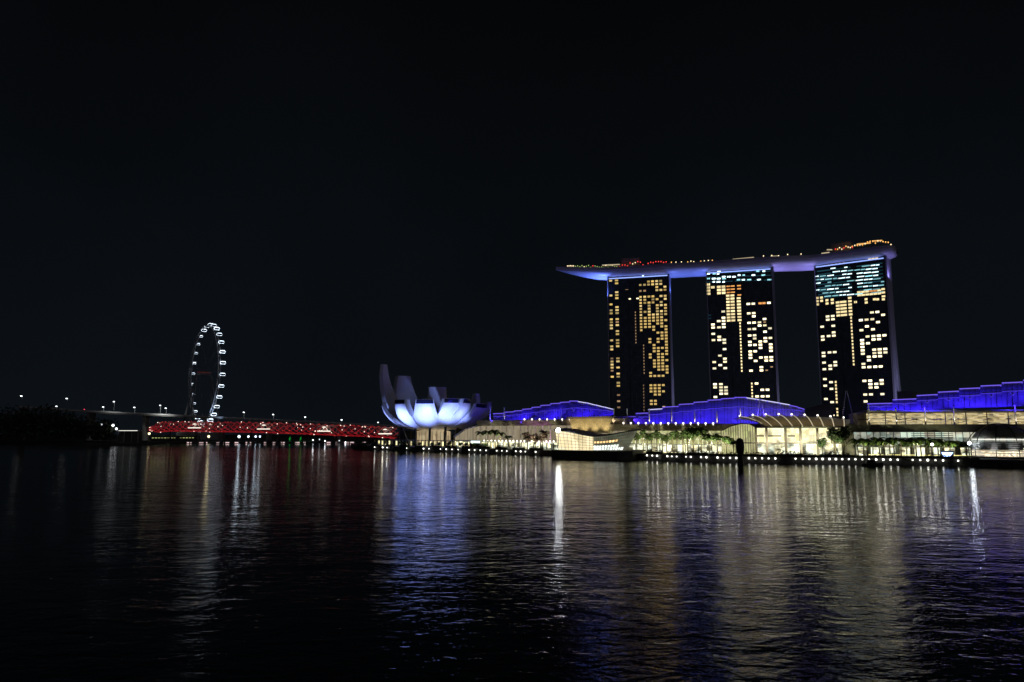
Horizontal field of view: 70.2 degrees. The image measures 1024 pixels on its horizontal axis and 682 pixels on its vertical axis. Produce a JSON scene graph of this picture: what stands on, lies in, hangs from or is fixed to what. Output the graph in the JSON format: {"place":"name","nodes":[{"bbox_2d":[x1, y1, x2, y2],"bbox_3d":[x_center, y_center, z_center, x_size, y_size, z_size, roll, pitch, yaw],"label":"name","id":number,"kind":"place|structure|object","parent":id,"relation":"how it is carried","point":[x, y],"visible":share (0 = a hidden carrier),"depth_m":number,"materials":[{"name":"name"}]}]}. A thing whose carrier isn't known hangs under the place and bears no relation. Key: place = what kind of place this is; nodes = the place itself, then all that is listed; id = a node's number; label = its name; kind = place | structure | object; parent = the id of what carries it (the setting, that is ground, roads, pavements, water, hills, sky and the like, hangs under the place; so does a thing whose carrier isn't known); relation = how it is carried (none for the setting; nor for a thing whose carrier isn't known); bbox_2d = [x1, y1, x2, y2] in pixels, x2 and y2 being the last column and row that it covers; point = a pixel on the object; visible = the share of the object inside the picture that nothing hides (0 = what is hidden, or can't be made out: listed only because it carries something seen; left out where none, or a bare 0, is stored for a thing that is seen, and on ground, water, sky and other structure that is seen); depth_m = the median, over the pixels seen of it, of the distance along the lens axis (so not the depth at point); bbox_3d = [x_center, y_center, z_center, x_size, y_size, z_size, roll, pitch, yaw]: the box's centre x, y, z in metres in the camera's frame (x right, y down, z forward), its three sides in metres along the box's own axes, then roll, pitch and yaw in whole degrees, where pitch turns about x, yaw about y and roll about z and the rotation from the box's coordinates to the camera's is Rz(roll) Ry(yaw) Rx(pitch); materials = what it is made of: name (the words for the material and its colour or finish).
{"place":"outdoors","nodes":[
{"label":"outdoors","id":0,"kind":"place"},
{"bbox_2d":[151,435,200,440],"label":"pavilion","id":1,"kind":"structure","parent":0,"point":[176,438],"depth_m":892.73,"materials":[{"name":"grey metal"}]},
{"bbox_2d":[0,435,413,444],"bbox_3d":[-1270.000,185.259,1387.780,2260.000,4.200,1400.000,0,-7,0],"label":"bank ground","id":2,"kind":"structure","parent":0,"point":[72,440],"depth_m":947.29,"materials":[{"name":"black"}]},
{"bbox_2d":[0,403,121,440],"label":"wood","id":3,"kind":"object","parent":2,"relation":"on","point":[45,423],"visible":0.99,"depth_m":774.66,"materials":[{"name":"green plant"}]},
{"bbox_2d":[117,430,142,442],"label":"pavilion","id":4,"kind":"object","parent":2,"relation":"on","point":[130,436],"visible":1,"depth_m":797.94,"materials":[{"name":"grey metal"}]},
{"bbox_2d":[176,323,225,439],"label":"observation wheel","id":5,"kind":"object","parent":2,"relation":"on","point":[213,435],"visible":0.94,"depth_m":967.08,"materials":[{"name":"white metal"}]},
{"bbox_2d":[18,406,464,440],"bbox_3d":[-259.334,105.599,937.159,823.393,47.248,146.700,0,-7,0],"label":"flyover","id":6,"kind":"object","parent":2,"relation":"on","point":[146,420],"visible":0.59,"depth_m":953.68,"materials":[{"name":"concrete"}]},
{"bbox_2d":[0,443,1023,681],"bbox_3d":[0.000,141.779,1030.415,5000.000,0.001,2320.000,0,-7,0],"label":"water","id":7,"kind":"structure","parent":0,"point":[255,562],"depth_m":84.64,"materials":[{"name":"black liquid"}]},
{"bbox_2d":[172,442,362,442],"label":"floating stage","id":8,"kind":"object","parent":7,"relation":"on","point":[266,442],"visible":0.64,"depth_m":882.02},
{"bbox_2d":[148,421,398,445],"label":"helix bridge","id":9,"kind":"structure","parent":7,"relation":"in","point":[325,432],"depth_m":737.75,"materials":[{"name":"metal"}]},
{"bbox_2d":[552,428,645,459],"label":"glass pavilion","id":10,"kind":"structure","parent":7,"relation":"in","point":[577,444],"depth_m":403.64,"materials":[{"name":"glass"}]},
{"bbox_2d":[736,438,743,464],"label":"water marker","id":11,"kind":"object","parent":7,"relation":"in","point":[740,446],"visible":0.94,"depth_m":333.23,"materials":[{"name":"black paint"}]},
{"bbox_2d":[860,460,882,465],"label":"boat","id":12,"kind":"object","parent":7,"relation":"on","point":[870,463],"visible":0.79,"depth_m":325.52,"materials":[{"name":"black paint"}]},
{"bbox_2d":[957,423,1023,458],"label":"glass dome","id":13,"kind":"structure","parent":7,"relation":"in","point":[1003,449],"depth_m":341.02,"materials":[{"name":"black glass"}]},
{"bbox_2d":[351,435,851,455],"bbox_3d":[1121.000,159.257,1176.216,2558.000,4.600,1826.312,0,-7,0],"label":"ground","id":14,"kind":"structure","parent":0,"point":[393,441],"depth_m":774.84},
{"bbox_2d":[453,418,647,449],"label":"mall wing","id":15,"kind":"structure","parent":14,"relation":"on","point":[515,429],"depth_m":506.01,"materials":[{"name":"beige glass"}]},
{"bbox_2d":[490,401,612,419],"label":"roof canopy","id":16,"kind":"object","parent":15,"relation":"on","point":[561,410],"visible":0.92,"depth_m":508.32,"materials":[{"name":"metal"}]},
{"bbox_2d":[566,416,637,432],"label":"theatre block","id":17,"kind":"structure","parent":15,"relation":"on","point":[597,424],"depth_m":452.34,"materials":[{"name":"stone"}]},
{"bbox_2d":[607,274,674,415],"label":"hotel tower","id":18,"kind":"structure","parent":14,"relation":"on","point":[640,360],"depth_m":818.03,"materials":[{"name":"glass"}]},
{"bbox_2d":[625,275,668,407],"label":"window","id":19,"kind":"structure","parent":18,"relation":"in","point":[642,275],"depth_m":810.95,"materials":[{"name":"yellow glass"}]},
{"bbox_2d":[609,422,764,453],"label":"mall wing","id":20,"kind":"structure","parent":14,"relation":"on","point":[668,428],"depth_m":417.15,"materials":[{"name":"beige glass"}]},
{"bbox_2d":[613,397,804,423],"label":"roof canopy","id":21,"kind":"object","parent":20,"relation":"on","point":[723,411],"visible":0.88,"depth_m":434.94,"materials":[{"name":"metal"}]},
{"bbox_2d":[690,427,708,452],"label":"tree","id":22,"kind":"object","parent":14,"relation":"on","point":[702,430],"visible":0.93,"depth_m":395.11,"materials":[{"name":"green plant"}]},
{"bbox_2d":[701,434,714,452],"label":"tree","id":23,"kind":"object","parent":14,"relation":"on","point":[705,437],"visible":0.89,"depth_m":392.16,"materials":[{"name":"green plant"}]},
{"bbox_2d":[708,433,722,452],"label":"tree","id":24,"kind":"object","parent":14,"relation":"on","point":[716,437],"visible":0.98,"depth_m":389.37,"materials":[{"name":"green plant"}]},
{"bbox_2d":[706,267,779,402],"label":"hotel tower","id":25,"kind":"structure","parent":14,"relation":"on","point":[742,338],"depth_m":787.20,"materials":[{"name":"glass"}]},
{"bbox_2d":[707,270,772,396],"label":"window","id":26,"kind":"structure","parent":25,"relation":"in","point":[757,270],"depth_m":785.04,"materials":[{"name":"yellow glass"}]},
{"bbox_2d":[721,413,850,454],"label":"event hall","id":27,"kind":"structure","parent":14,"relation":"on","point":[792,433],"depth_m":387.98,"materials":[{"name":"glass"}]},
{"bbox_2d":[757,398,764,415],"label":"roof pylon","id":28,"kind":"object","parent":27,"relation":"on","point":[762,407],"visible":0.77,"depth_m":411.72,"materials":[{"name":"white metal"}]},
{"bbox_2d":[842,391,854,421],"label":"roof pylon","id":29,"kind":"object","parent":27,"relation":"on","point":[850,406],"visible":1,"depth_m":388.17,"materials":[{"name":"grey metal"}]},
{"bbox_2d":[816,438,827,453],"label":"tree","id":30,"kind":"object","parent":14,"relation":"on","point":[821,442],"visible":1,"depth_m":370.15,"materials":[{"name":"green plant"}]},
{"bbox_2d":[801,403,844,418],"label":"grey vault","id":31,"kind":"object","parent":14,"relation":"on","point":[824,410],"visible":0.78,"depth_m":508.47,"materials":[{"name":"metal"}]},
{"bbox_2d":[826,427,841,453],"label":"tree","id":32,"kind":"object","parent":14,"relation":"on","point":[831,435],"visible":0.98,"depth_m":368.65,"materials":[{"name":"green plant"}]},
{"bbox_2d":[834,426,849,453],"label":"tree","id":33,"kind":"object","parent":14,"relation":"on","point":[844,432],"visible":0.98,"depth_m":367.13,"materials":[{"name":"green plant"}]},
{"bbox_2d":[848,439,864,454],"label":"palm tree","id":34,"kind":"object","parent":14,"relation":"on","point":[853,441],"visible":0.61,"depth_m":369.11,"materials":[{"name":"green plant"}]},
{"bbox_2d":[814,256,900,418],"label":"hotel tower","id":35,"kind":"structure","parent":14,"relation":"on","point":[857,349],"depth_m":745.10,"materials":[{"name":"glass"}]},
{"bbox_2d":[556,239,897,279],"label":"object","id":36,"kind":"structure","parent":35,"relation":"on","point":[844,251],"depth_m":792.13,"materials":[{"name":"metal"}]},
{"bbox_2d":[816,258,884,415],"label":"window","id":37,"kind":"structure","parent":35,"relation":"in","point":[882,292],"depth_m":754.59,"materials":[{"name":"yellow glass"}]},
{"bbox_2d":[854,439,870,454],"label":"palm tree","id":38,"kind":"object","parent":14,"relation":"on","point":[862,444],"visible":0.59,"depth_m":366.50,"materials":[{"name":"green plant"}]},
{"bbox_2d":[856,438,876,455],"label":"palm tree","id":39,"kind":"object","parent":14,"relation":"on","point":[867,441],"visible":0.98,"depth_m":363.19,"materials":[{"name":"green plant"}]},
{"bbox_2d":[864,440,881,453],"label":"palm tree","id":40,"kind":"object","parent":14,"relation":"on","point":[874,442],"visible":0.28,"depth_m":366.06,"materials":[{"name":"green plant"}]},
{"bbox_2d":[871,437,887,453],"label":"palm tree","id":41,"kind":"object","parent":14,"relation":"on","point":[876,439],"visible":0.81,"depth_m":363.73,"materials":[{"name":"green plant"}]},
{"bbox_2d":[875,439,894,455],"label":"palm tree","id":42,"kind":"object","parent":14,"relation":"on","point":[882,441],"visible":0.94,"depth_m":360.94,"materials":[{"name":"green plant"}]},
{"bbox_2d":[860,391,917,411],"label":"hotel podium","id":43,"kind":"object","parent":14,"relation":"on","point":[907,394],"visible":0.12,"depth_m":493.40,"materials":[{"name":"concrete"}]},
{"bbox_2d":[885,437,902,455],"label":"palm tree","id":44,"kind":"object","parent":14,"relation":"on","point":[891,439],"visible":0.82,"depth_m":361.11,"materials":[{"name":"green plant"}]},
{"bbox_2d":[889,438,910,455],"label":"palm tree","id":45,"kind":"object","parent":14,"relation":"on","point":[903,440],"visible":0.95,"depth_m":358.81,"materials":[{"name":"green plant"}]},
{"bbox_2d":[904,440,921,455],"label":"palm tree","id":46,"kind":"object","parent":14,"relation":"on","point":[912,447],"visible":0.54,"depth_m":359.40,"materials":[{"name":"green plant"}]},
{"bbox_2d":[905,437,924,456],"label":"palm tree","id":47,"kind":"object","parent":14,"relation":"on","point":[913,440],"visible":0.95,"depth_m":356.23,"materials":[{"name":"green plant"}]},
{"bbox_2d":[919,437,933,455],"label":"palm tree","id":48,"kind":"object","parent":14,"relation":"on","point":[927,440],"visible":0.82,"depth_m":356.12,"materials":[{"name":"green plant"}]},
{"bbox_2d":[843,409,1023,456],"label":"mall wing","id":49,"kind":"structure","parent":14,"relation":"on","point":[940,424],"depth_m":367.61,"materials":[{"name":"beige glass"}]},
{"bbox_2d":[867,380,1023,424],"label":"roof canopy","id":50,"kind":"object","parent":49,"relation":"on","point":[1007,394],"visible":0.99,"depth_m":370.80,"materials":[{"name":"metal"}]},
{"bbox_2d":[925,441,942,454],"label":"palm tree","id":51,"kind":"object","parent":14,"relation":"on","point":[934,442],"visible":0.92,"depth_m":354.22,"materials":[{"name":"green plant"}]},
{"bbox_2d":[928,438,946,454],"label":"palm tree","id":52,"kind":"object","parent":14,"relation":"on","point":[937,440],"visible":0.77,"depth_m":357.44,"materials":[{"name":"green plant"}]},
{"bbox_2d":[933,441,950,450],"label":"palm tree","id":53,"kind":"object","parent":14,"relation":"on","point":[945,445],"visible":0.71,"depth_m":353.58,"materials":[{"name":"green plant"}]},
{"bbox_2d":[940,440,958,450],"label":"palm tree","id":54,"kind":"object","parent":14,"relation":"on","point":[950,442],"visible":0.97,"depth_m":351.68,"materials":[{"name":"green plant"}]},
{"bbox_2d":[953,441,967,454],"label":"palm tree","id":55,"kind":"object","parent":14,"relation":"on","point":[960,443],"visible":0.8,"depth_m":352.61,"materials":[{"name":"green plant"}]},
{"bbox_2d":[957,441,974,455],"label":"palm tree","id":56,"kind":"object","parent":14,"relation":"on","point":[964,443],"visible":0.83,"depth_m":350.09,"materials":[{"name":"green plant"}]},
{"bbox_2d":[353,445,1023,467],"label":"promenade","id":57,"kind":"structure","parent":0,"point":[994,462],"depth_m":352.19,"materials":[{"name":"black concrete"}]},
{"bbox_2d":[371,442,380,445],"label":"hedge","id":58,"kind":"object","parent":57,"relation":"on","point":[375,444],"visible":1,"depth_m":593.62,"materials":[{"name":"green plant"}]},
{"bbox_2d":[379,364,491,446],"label":"lotus museum","id":59,"kind":"structure","parent":57,"relation":"on","point":[437,414],"depth_m":578.74,"materials":[{"name":"white metal"}]},
{"bbox_2d":[374,439,496,447],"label":"promenade colonnade","id":60,"kind":"object","parent":57,"relation":"on","point":[442,443],"visible":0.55,"depth_m":566.66,"materials":[{"name":"grey metal"}]},
{"bbox_2d":[430,444,440,447],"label":"hedge","id":61,"kind":"object","parent":57,"relation":"on","point":[434,445],"visible":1,"depth_m":541.03,"materials":[{"name":"green plant"}]},
{"bbox_2d":[445,444,456,447],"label":"hedge","id":62,"kind":"object","parent":57,"relation":"on","point":[449,446],"visible":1,"depth_m":529.71,"materials":[{"name":"green plant"}]},
{"bbox_2d":[461,444,473,447],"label":"hedge","id":63,"kind":"object","parent":57,"relation":"on","point":[467,446],"visible":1,"depth_m":517.07,"materials":[{"name":"green plant"}]},
{"bbox_2d":[470,441,485,447],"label":"ticket booth","id":64,"kind":"object","parent":57,"relation":"on","point":[477,443],"visible":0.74,"depth_m":521.77,"materials":[{"name":"metal"}]},
{"bbox_2d":[478,445,489,448],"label":"hedge","id":65,"kind":"object","parent":57,"relation":"on","point":[483,447],"visible":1,"depth_m":504.85,"materials":[{"name":"green plant"}]},
{"bbox_2d":[481,430,493,444],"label":"palm tree","id":66,"kind":"object","parent":57,"relation":"on","point":[485,432],"visible":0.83,"depth_m":509.37,"materials":[{"name":"green plant"}]},
{"bbox_2d":[488,429,500,448],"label":"palm tree","id":67,"kind":"object","parent":57,"relation":"on","point":[494,431],"visible":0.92,"depth_m":505.10,"materials":[{"name":"green plant"}]},
{"bbox_2d":[494,432,505,446],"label":"palm tree","id":68,"kind":"object","parent":57,"relation":"on","point":[498,433],"visible":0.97,"depth_m":500.67,"materials":[{"name":"green plant"}]},
{"bbox_2d":[495,445,507,448],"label":"hedge","id":69,"kind":"object","parent":57,"relation":"on","point":[502,447],"visible":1,"depth_m":491.75,"materials":[{"name":"green plant"}]},
{"bbox_2d":[512,446,524,449],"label":"hedge","id":70,"kind":"object","parent":57,"relation":"on","point":[519,448],"visible":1,"depth_m":479.30,"materials":[{"name":"green plant"}]},
{"bbox_2d":[522,432,530,448],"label":"tree","id":71,"kind":"object","parent":57,"relation":"on","point":[526,436],"visible":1,"depth_m":486.68,"materials":[{"name":"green plant"}]},
{"bbox_2d":[531,433,539,445],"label":"tree","id":72,"kind":"object","parent":57,"relation":"on","point":[535,439],"visible":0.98,"depth_m":481.67,"materials":[{"name":"green plant"}]},
{"bbox_2d":[529,446,543,449],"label":"hedge","id":73,"kind":"object","parent":57,"relation":"on","point":[535,448],"visible":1,"depth_m":467.88,"materials":[{"name":"green plant"}]},
{"bbox_2d":[538,429,549,446],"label":"tree","id":74,"kind":"object","parent":57,"relation":"on","point":[543,436],"visible":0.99,"depth_m":476.07,"materials":[{"name":"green plant"}]},
{"bbox_2d":[634,433,639,449],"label":"tree","id":75,"kind":"object","parent":57,"relation":"on","point":[636,437],"visible":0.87,"depth_m":425.40,"materials":[{"name":"green plant"}]},
{"bbox_2d":[639,429,646,449],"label":"tree","id":76,"kind":"object","parent":57,"relation":"on","point":[642,435],"visible":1,"depth_m":419.59,"materials":[{"name":"green plant"}]},
{"bbox_2d":[644,433,648,450],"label":"tree","id":77,"kind":"object","parent":57,"relation":"on","point":[647,439],"visible":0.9,"depth_m":420.83,"materials":[{"name":"green plant"}]},
{"bbox_2d":[648,432,654,448],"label":"tree","id":78,"kind":"object","parent":57,"relation":"on","point":[651,436],"visible":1,"depth_m":415.86,"materials":[{"name":"green plant"}]},
{"bbox_2d":[646,449,662,453],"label":"hedge","id":79,"kind":"object","parent":57,"relation":"on","point":[653,452],"visible":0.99,"depth_m":393.31,"materials":[{"name":"green plant"}]},
{"bbox_2d":[654,430,659,449],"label":"tree","id":80,"kind":"object","parent":57,"relation":"on","point":[656,435],"visible":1,"depth_m":416.86,"materials":[{"name":"green plant"}]},
{"bbox_2d":[659,434,665,451],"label":"tree","id":81,"kind":"object","parent":57,"relation":"on","point":[662,437],"visible":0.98,"depth_m":411.31,"materials":[{"name":"green plant"}]},
{"bbox_2d":[664,434,669,451],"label":"tree","id":82,"kind":"object","parent":57,"relation":"on","point":[667,438],"visible":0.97,"depth_m":412.83,"materials":[{"name":"green plant"}]},
{"bbox_2d":[668,431,675,451],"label":"tree","id":83,"kind":"object","parent":57,"relation":"on","point":[671,436],"visible":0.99,"depth_m":407.31,"materials":[{"name":"green plant"}]},
{"bbox_2d":[667,451,685,454],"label":"hedge","id":84,"kind":"object","parent":57,"relation":"on","point":[674,453],"visible":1,"depth_m":380.72,"materials":[{"name":"green plant"}]},
{"bbox_2d":[674,430,679,451],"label":"tree","id":85,"kind":"object","parent":57,"relation":"on","point":[677,435],"visible":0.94,"depth_m":408.57,"materials":[{"name":"green plant"}]},
{"bbox_2d":[678,430,685,452],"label":"tree","id":86,"kind":"object","parent":57,"relation":"on","point":[682,437],"visible":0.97,"depth_m":402.92,"materials":[{"name":"green plant"}]},
{"bbox_2d":[682,427,700,449],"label":"tree","id":87,"kind":"object","parent":57,"relation":"on","point":[688,432],"visible":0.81,"depth_m":398.38,"materials":[{"name":"green plant"}]},
{"bbox_2d":[687,450,708,455],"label":"hedge","id":88,"kind":"object","parent":57,"relation":"on","point":[703,453],"visible":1,"depth_m":371.81,"materials":[{"name":"green plant"}]},
{"bbox_2d":[709,451,730,455],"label":"hedge","id":89,"kind":"object","parent":57,"relation":"on","point":[717,454],"visible":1,"depth_m":365.21,"materials":[{"name":"green plant"}]},
{"bbox_2d":[719,436,733,452],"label":"tree","id":90,"kind":"object","parent":57,"relation":"on","point":[726,439],"visible":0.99,"depth_m":380.65,"materials":[{"name":"green plant"}]},
{"bbox_2d":[727,440,735,452],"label":"tree","id":91,"kind":"object","parent":57,"relation":"on","point":[732,442],"visible":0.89,"depth_m":380.24,"materials":[{"name":"green plant"}]},
{"bbox_2d":[730,451,753,456],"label":"hedge","id":92,"kind":"object","parent":57,"relation":"on","point":[745,454],"visible":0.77,"depth_m":358.82,"materials":[{"name":"green plant"}]},
{"bbox_2d":[753,452,777,456],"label":"hedge","id":93,"kind":"object","parent":57,"relation":"on","point":[757,454],"visible":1,"depth_m":355.60,"materials":[{"name":"green plant"}]},
{"bbox_2d":[777,450,801,456],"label":"hedge","id":94,"kind":"object","parent":57,"relation":"on","point":[786,454],"visible":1,"depth_m":351.85,"materials":[{"name":"green plant"}]},
{"bbox_2d":[800,453,825,456],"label":"hedge","id":95,"kind":"object","parent":57,"relation":"on","point":[816,455],"visible":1,"depth_m":348.82,"materials":[{"name":"green plant"}]},
{"bbox_2d":[824,451,850,456],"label":"hedge","id":96,"kind":"object","parent":57,"relation":"on","point":[829,454],"visible":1,"depth_m":346.52,"materials":[{"name":"green plant"}]},
{"bbox_2d":[849,455,875,457],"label":"hedge","id":97,"kind":"object","parent":57,"relation":"on","point":[860,456],"visible":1,"depth_m":343.37,"materials":[{"name":"green plant"}]},
{"bbox_2d":[873,454,900,457],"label":"hedge","id":98,"kind":"object","parent":57,"relation":"on","point":[886,456],"visible":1,"depth_m":340.29,"materials":[{"name":"green plant"}]},
{"bbox_2d":[899,455,925,457],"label":"hedge","id":99,"kind":"object","parent":57,"relation":"on","point":[903,456],"visible":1,"depth_m":337.20,"materials":[{"name":"green plant"}]},
{"bbox_2d":[924,454,952,458],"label":"hedge","id":100,"kind":"object","parent":57,"relation":"on","point":[941,457],"visible":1,"depth_m":332.60,"materials":[{"name":"green plant"}]},
{"bbox_2d":[940,451,954,456],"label":"kiosk","id":101,"kind":"object","parent":57,"relation":"on","point":[949,453],"visible":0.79,"depth_m":339.04,"materials":[{"name":"metal"}]},
{"bbox_2d":[949,456,979,458],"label":"hedge","id":102,"kind":"object","parent":57,"relation":"on","point":[956,457],"visible":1,"depth_m":327.34,"materials":[{"name":"green plant"}]}
]}

